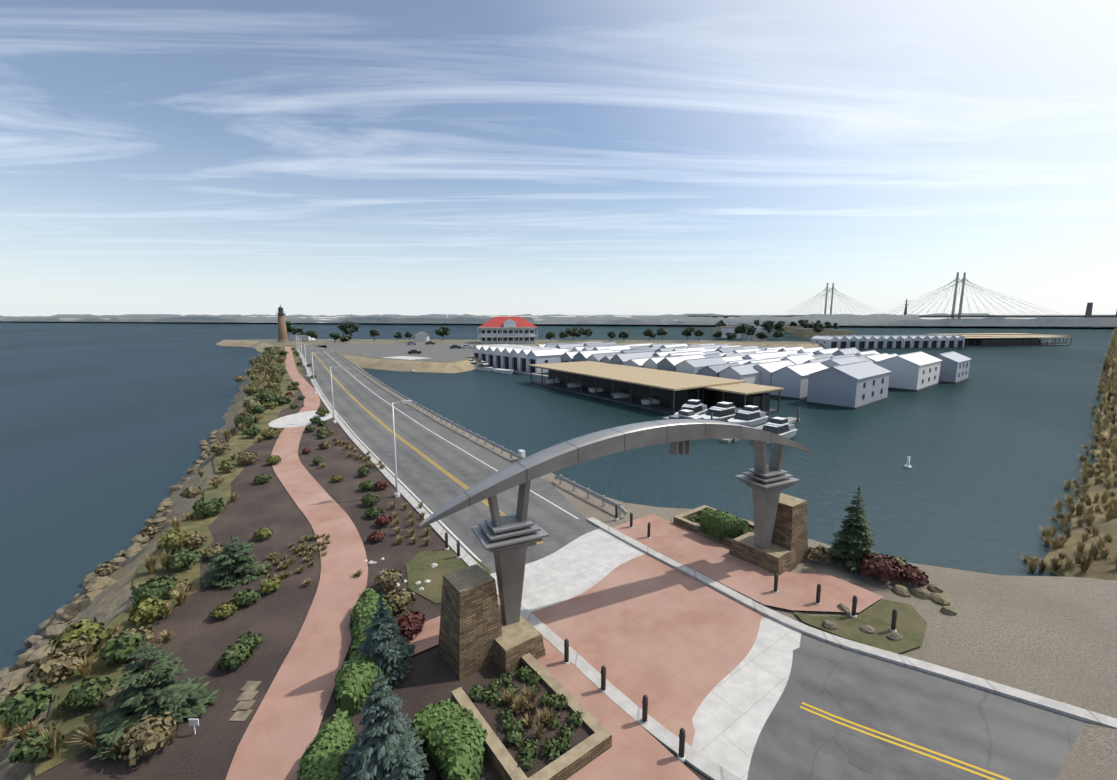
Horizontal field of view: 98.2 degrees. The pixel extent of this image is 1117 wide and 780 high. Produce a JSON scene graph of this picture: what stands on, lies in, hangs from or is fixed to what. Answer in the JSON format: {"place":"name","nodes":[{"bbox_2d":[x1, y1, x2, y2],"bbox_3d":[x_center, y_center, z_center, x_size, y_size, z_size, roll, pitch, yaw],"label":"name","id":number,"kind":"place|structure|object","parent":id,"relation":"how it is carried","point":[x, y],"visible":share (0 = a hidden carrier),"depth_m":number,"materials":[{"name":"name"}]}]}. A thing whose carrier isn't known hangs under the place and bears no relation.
{"place":"outdoors","nodes":[
{"label":"outdoors","id":0,"kind":"place"},
{"bbox_2d":[30,355,710,779],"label":"mulch ground","id":1,"kind":"structure","parent":0,"point":[200,641],"depth_m":21.11,"materials":[{"name":"brown soil"}]},
{"bbox_2d":[34,345,304,775],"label":"bank grass belt","id":2,"kind":"object","parent":1,"relation":"on","point":[61,687],"visible":0.25,"depth_m":24.23,"materials":[{"name":"green plant"}]},
{"bbox_2d":[225,347,367,779],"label":"red path","id":3,"kind":"structure","parent":1,"relation":"on","point":[280,734],"depth_m":19.49,"materials":[{"name":"concrete"}]},
{"bbox_2d":[268,410,337,427],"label":"path pad","id":4,"kind":"object","parent":1,"relation":"on","point":[297,419],"visible":0.71,"depth_m":61.28,"materials":[{"name":"concrete"}]},
{"bbox_2d":[406,550,490,603],"bbox_3d":[-5.606,9.315,24.808,4.075,0.001,5.584,-3,9,-20],"label":"grass patch","id":5,"kind":"object","parent":1,"relation":"on","point":[419,568],"visible":0.67,"depth_m":25.03,"materials":[{"name":"green plant"}]},
{"bbox_2d":[0,346,957,779],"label":"planting","id":6,"kind":"object","parent":1,"relation":"on","point":[146,702],"visible":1,"depth_m":16.92,"materials":[{"name":"green plant"}]},
{"bbox_2d":[317,343,481,360],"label":"lot pavement","id":7,"kind":"structure","parent":0,"point":[438,352],"depth_m":184.89,"materials":[{"name":"grey asphalt"}]},
{"bbox_2d":[382,356,426,359],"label":"concrete ramp","id":8,"kind":"object","parent":7,"relation":"on","point":[405,357],"visible":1,"depth_m":153.59,"materials":[{"name":"white concrete"}]},
{"bbox_2d":[216,339,825,372],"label":"peninsula land","id":9,"kind":"structure","parent":0,"point":[405,365],"depth_m":232.49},
{"bbox_2d":[276,305,536,353],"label":"island buildings","id":10,"kind":"structure","parent":9,"relation":"on","point":[507,330],"depth_m":235.20,"materials":[{"name":"white"}]},
{"bbox_2d":[286,321,783,342],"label":"island trees","id":11,"kind":"object","parent":9,"relation":"on","point":[347,327],"visible":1,"depth_m":253.63,"materials":[{"name":"green plant"}]},
{"bbox_2d":[399,596,699,779],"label":"plaza paving","id":12,"kind":"structure","parent":0,"point":[636,751],"depth_m":15.04,"materials":[{"name":"concrete"}]},
{"bbox_2d":[0,322,1113,669],"bbox_3d":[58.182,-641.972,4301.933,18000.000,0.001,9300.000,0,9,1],"label":"water","id":13,"kind":"structure","parent":0,"point":[106,428],"depth_m":61.64,"materials":[{"name":"blue liquid"}]},
{"bbox_2d":[410,333,1072,467],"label":"marina boathouses","id":14,"kind":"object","parent":13,"relation":"in","point":[738,384],"visible":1,"depth_m":102.49,"materials":[{"name":"white"}]},
{"bbox_2d":[0,328,1116,779],"bbox_3d":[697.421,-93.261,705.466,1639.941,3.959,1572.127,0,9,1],"label":"ground","id":15,"kind":"structure","parent":0,"point":[1052,638],"depth_m":21.55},
{"bbox_2d":[0,429,218,702],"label":"shore rocks","id":16,"kind":"object","parent":15,"relation":"on","point":[53,626],"visible":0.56,"depth_m":24.15,"materials":[{"name":"beige stone"}]},
{"bbox_2d":[296,335,411,497],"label":"street lamps","id":17,"kind":"object","parent":15,"relation":"on","point":[396,494],"visible":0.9,"depth_m":35.09,"materials":[{"name":"grey metal"}]},
{"bbox_2d":[333,350,523,459],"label":"guardrail","id":18,"kind":"object","parent":15,"relation":"on","point":[511,453],"visible":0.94,"depth_m":59.31,"materials":[{"name":"grey metal"}]},
{"bbox_2d":[518,449,524,459],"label":"utility cabinet","id":19,"kind":"object","parent":15,"relation":"on","point":[521,452],"visible":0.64,"depth_m":44.10,"materials":[{"name":"grey metal"}]},
{"bbox_2d":[438,564,611,779],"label":"gate stone","id":20,"kind":"object","parent":15,"relation":"on","point":[476,634],"visible":0.6,"depth_m":17.43,"materials":[{"name":"brown stone"}]},
{"bbox_2d":[419,419,812,625],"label":"gateway arch","id":21,"kind":"structure","parent":20,"relation":"on","point":[507,540],"depth_m":19.34,"materials":[{"name":"metal"}]},
{"bbox_2d":[554,474,626,514],"bbox_3d":[2.110,7.451,35.016,0.219,0.780,8.619,-6,10,-33],"label":"guardrail","id":22,"kind":"object","parent":15,"relation":"on","point":[594,494],"visible":1,"depth_m":34.39,"materials":[{"name":"grey metal"}]},
{"bbox_2d":[445,504,897,762],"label":"bollards","id":23,"kind":"object","parent":15,"relation":"on","point":[681,756],"visible":0.9,"depth_m":19.95,"materials":[{"name":"black metal"}]},
{"bbox_2d":[586,517,1116,728],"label":"kerb","id":24,"kind":"structure","parent":15,"relation":"on","point":[1082,714],"depth_m":18.67,"materials":[{"name":"grey concrete"}]},
{"bbox_2d":[794,600,926,653],"bbox_3d":[13.406,9.975,20.422,5.646,0.001,3.230,-2,9,-11],"label":"grass patch","id":25,"kind":"object","parent":15,"relation":"on","point":[911,623],"visible":0.89,"depth_m":20.48,"materials":[{"name":"green plant"}]},
{"bbox_2d":[1021,328,1116,571],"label":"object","id":26,"kind":"object","parent":15,"relation":"on","point":[1110,508],"visible":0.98,"depth_m":40.34,"materials":[{"name":"brown plant"}]},
{"bbox_2d":[0,313,1116,327],"bbox_3d":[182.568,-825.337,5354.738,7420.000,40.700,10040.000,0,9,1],"label":"shore land","id":27,"kind":"structure","parent":0,"point":[911,320],"depth_m":849.93,"materials":[{"name":"grey"}]},
{"bbox_2d":[713,319,853,339],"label":"shore trees","id":28,"kind":"object","parent":27,"relation":"on","point":[805,330],"visible":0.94,"depth_m":291.68,"materials":[{"name":"green plant"}]},
{"bbox_2d":[0,0,1116,316],"label":"sky","id":29,"kind":"structure","parent":0,"point":[177,157],"materials":[{"name":"blue"}]},
{"bbox_2d":[299,345,1085,779],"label":"road","id":30,"kind":"structure","parent":0,"point":[1007,737],"depth_m":18.35,"materials":[{"name":"grey asphalt"}]},
{"bbox_2d":[301,353,481,561],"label":"white line","id":31,"kind":"object","parent":30,"relation":"on","point":[457,538],"visible":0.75,"depth_m":35.52,"materials":[{"name":"grey paint"}]},
{"bbox_2d":[313,352,542,543],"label":"yellow line","id":32,"kind":"object","parent":30,"relation":"on","point":[410,444],"visible":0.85,"depth_m":48.49,"materials":[{"name":"orange"}]},
{"bbox_2d":[325,352,578,518],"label":"white line","id":33,"kind":"object","parent":30,"relation":"on","point":[465,451],"visible":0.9,"depth_m":47.40,"materials":[{"name":"grey paint"}]},
{"bbox_2d":[298,350,741,779],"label":"kerb","id":34,"kind":"structure","parent":30,"relation":"on","point":[694,759],"depth_m":17.73,"materials":[{"name":"grey concrete"}]},
{"bbox_2d":[490,528,645,611],"bbox_3d":[0.768,9.259,25.608,8.696,0.001,4.371,-8,12,-41],"label":"road band","id":35,"kind":"object","parent":30,"relation":"on","point":[580,564],"visible":0.88,"depth_m":25.25,"materials":[{"name":"concrete"}]},
{"bbox_2d":[692,617,800,779],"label":"road band","id":36,"kind":"object","parent":30,"relation":"on","point":[734,709],"visible":1,"depth_m":16.54,"materials":[{"name":"concrete"}]},
{"bbox_2d":[849,749,872,773],"bbox_3d":[8.958,10.979,14.339,0.600,0.001,0.600,6,10,32],"label":"pavement patch","id":37,"kind":"object","parent":30,"relation":"on","point":[861,760],"visible":1,"depth_m":14.34,"materials":[{"name":"grey concrete"}]},
{"bbox_2d":[800,706,996,779],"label":"yellow line","id":38,"kind":"object","parent":30,"relation":"on","point":[911,749],"visible":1,"depth_m":14.85,"materials":[{"name":"orange"}]},
{"bbox_2d":[802,702,1011,779],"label":"yellow line","id":39,"kind":"object","parent":30,"relation":"on","point":[926,749],"visible":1,"depth_m":14.91,"materials":[{"name":"orange"}]},
{"bbox_2d":[612,514,882,612],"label":"plaza paving","id":40,"kind":"structure","parent":0,"point":[711,558],"depth_m":24.37,"materials":[{"name":"concrete"}]},
{"bbox_2d":[673,493,807,575],"bbox_3d":[10.427,7.823,28.212,3.950,4.500,7.400,-7,11,-37],"label":"gate stone","id":41,"kind":"object","parent":40,"relation":"on","point":[785,551],"visible":0.44,"depth_m":25.59,"materials":[{"name":"brown stone"}]},
{"bbox_2d":[688,272,1116,318],"bbox_3d":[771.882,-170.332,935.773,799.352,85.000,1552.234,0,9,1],"label":"bridges","id":42,"kind":"structure","parent":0,"point":[1088,312],"depth_m":791.35,"materials":[{"name":"grey"}]}
]}

